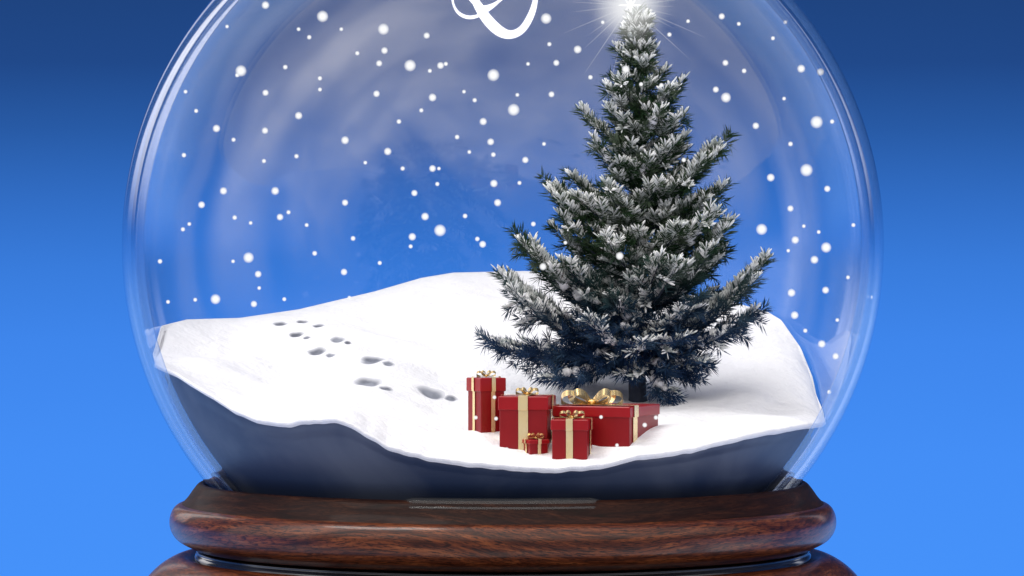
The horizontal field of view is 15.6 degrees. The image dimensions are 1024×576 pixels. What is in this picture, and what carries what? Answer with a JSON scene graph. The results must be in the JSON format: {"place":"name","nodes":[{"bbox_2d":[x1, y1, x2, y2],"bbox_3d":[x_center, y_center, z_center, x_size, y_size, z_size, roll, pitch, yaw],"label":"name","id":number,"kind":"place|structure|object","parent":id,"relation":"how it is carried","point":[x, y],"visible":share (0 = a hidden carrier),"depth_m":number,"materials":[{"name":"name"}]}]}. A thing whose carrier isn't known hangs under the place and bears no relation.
{"place":"outdoors","nodes":[
{"label":"outdoors","id":0,"kind":"place"},
{"bbox_2d":[153,271,824,500],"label":"snow ground","id":1,"kind":"structure","parent":0,"point":[363,396],"depth_m":0.68,"materials":[{"name":"snow"},{"name":"white snow"}]},
{"bbox_2d":[466,370,505,432],"bbox_3d":[-0.005,0.022,0.665,0.006,0.014,0.006,0,1,-30],"label":"gift box","id":2,"kind":"object","parent":1,"relation":"on","point":[484,389],"visible":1,"depth_m":0.66,"materials":[{"name":"red paper"}]},
{"bbox_2d":[498,387,555,449],"bbox_3d":[0.003,0.025,0.659,0.009,0.014,0.009,0,0,10],"label":"gift box","id":3,"kind":"object","parent":1,"relation":"on","point":[524,413],"visible":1,"depth_m":0.66,"materials":[{"name":"red paper"}]},
{"bbox_2d":[522,433,548,454],"bbox_3d":[0.004,0.029,0.654,0.004,0.007,0.004,0,1,-23],"label":"gift box","id":4,"kind":"object","parent":1,"relation":"on","point":[536,445],"visible":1,"depth_m":0.65,"materials":[{"name":"red paper"}]},
{"bbox_2d":[551,410,593,459],"bbox_3d":[0.011,0.027,0.652,0.007,0.012,0.006,0,0,10],"label":"gift box","id":5,"kind":"object","parent":1,"relation":"on","point":[571,436],"visible":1,"depth_m":0.65,"materials":[{"name":"red paper"}]},
{"bbox_2d":[552,388,659,446],"bbox_3d":[0.017,0.024,0.662,0.015,0.013,0.015,0,1,22],"label":"gift box","id":6,"kind":"object","parent":1,"relation":"on","point":[620,423],"visible":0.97,"depth_m":0.66,"materials":[{"name":"red paper"}]},
{"bbox_2d":[472,3,776,405],"bbox_3d":[0.021,-0.015,0.694,0.057,0.077,0.037,0,0,0],"label":"pine tree","id":7,"kind":"object","parent":1,"relation":"on","point":[615,330],"visible":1,"depth_m":0.69,"materials":[{"name":"green plant"}]},
{"bbox_2d":[621,0,639,13],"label":"star topper","id":8,"kind":"object","parent":7,"relation":"on","point":[630,6],"visible":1,"depth_m":0.68,"materials":[{"name":"white"}]},
{"bbox_2d":[122,0,883,575],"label":"snow globe","id":9,"kind":"object","parent":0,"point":[220,526],"visible":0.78,"depth_m":0.65,"materials":[{"name":"clear glass"}]},
{"bbox_2d":[212,296,218,302],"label":"snowflake","id":10,"kind":"object","parent":9,"relation":"in","point":[215,299],"visible":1,"depth_m":0.68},
{"bbox_2d":[237,67,244,74],"bbox_3d":[-0.049,-0.039,0.677,0.002,0.002,0.002,0,0,0],"label":"snowflake","id":11,"kind":"object","parent":9,"relation":"in","point":[240,70],"visible":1,"depth_m":0.68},
{"bbox_2d":[245,254,251,260],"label":"snowflake","id":12,"kind":"object","parent":9,"relation":"in","point":[248,257],"visible":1,"depth_m":0.68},
{"bbox_2d":[319,12,325,19],"bbox_3d":[-0.035,-0.050,0.685,0.002,0.002,0.002,0,0,0],"label":"snowflake","id":13,"kind":"object","parent":9,"relation":"in","point":[322,15],"visible":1,"depth_m":0.68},
{"bbox_2d":[380,25,386,32],"bbox_3d":[-0.023,-0.047,0.672,0.002,0.002,0.002,0,0,0],"label":"snowflake","id":14,"kind":"object","parent":9,"relation":"in","point":[383,28],"visible":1,"depth_m":0.67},
{"bbox_2d":[406,62,413,68],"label":"snowflake","id":15,"kind":"object","parent":9,"relation":"in","point":[409,65],"visible":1,"depth_m":0.69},
{"bbox_2d":[436,226,443,233],"bbox_3d":[-0.013,-0.010,0.663,0.002,0.002,0.002,0,0,0],"label":"snowflake","id":16,"kind":"object","parent":9,"relation":"in","point":[439,229],"visible":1,"depth_m":0.66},
{"bbox_2d":[489,71,496,78],"bbox_3d":[-0.004,-0.042,0.737,0.003,0.003,0.003,0,0,0],"label":"snowflake","id":17,"kind":"object","parent":9,"relation":"in","point":[492,74],"visible":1,"depth_m":0.74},
{"bbox_2d":[510,106,517,113],"bbox_3d":[0.000,-0.034,0.701,0.002,0.002,0.002,0,0,0],"label":"snowflake","id":18,"kind":"object","parent":9,"relation":"in","point":[513,109],"visible":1,"depth_m":0.70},
{"bbox_2d":[543,15,549,21],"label":"snowflake","id":19,"kind":"object","parent":9,"relation":"in","point":[546,18],"visible":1,"depth_m":0.70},
{"bbox_2d":[723,94,728,100],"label":"snowflake","id":20,"kind":"object","parent":9,"relation":"in","point":[725,97],"visible":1,"depth_m":0.71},
{"bbox_2d":[758,226,764,232],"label":"snowflake","id":21,"kind":"object","parent":9,"relation":"in","point":[761,229],"visible":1,"depth_m":0.69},
{"bbox_2d":[802,166,810,173],"bbox_3d":[0.057,-0.023,0.717,0.003,0.003,0.002,0,0,0],"label":"snowflake","id":22,"kind":"object","parent":9,"relation":"in","point":[806,169],"visible":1,"depth_m":0.72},
{"bbox_2d":[812,118,820,125],"bbox_3d":[0.058,-0.032,0.713,0.003,0.003,0.003,0,0,0],"label":"snowflake","id":23,"kind":"object","parent":9,"relation":"in","point":[816,121],"visible":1,"depth_m":0.71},
{"bbox_2d":[823,244,829,250],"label":"snowflake","id":24,"kind":"object","parent":9,"relation":"in","point":[826,247],"visible":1,"depth_m":0.68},
{"bbox_2d":[0,0,1023,575],"label":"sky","id":25,"kind":"structure","parent":0,"point":[921,473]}
]}

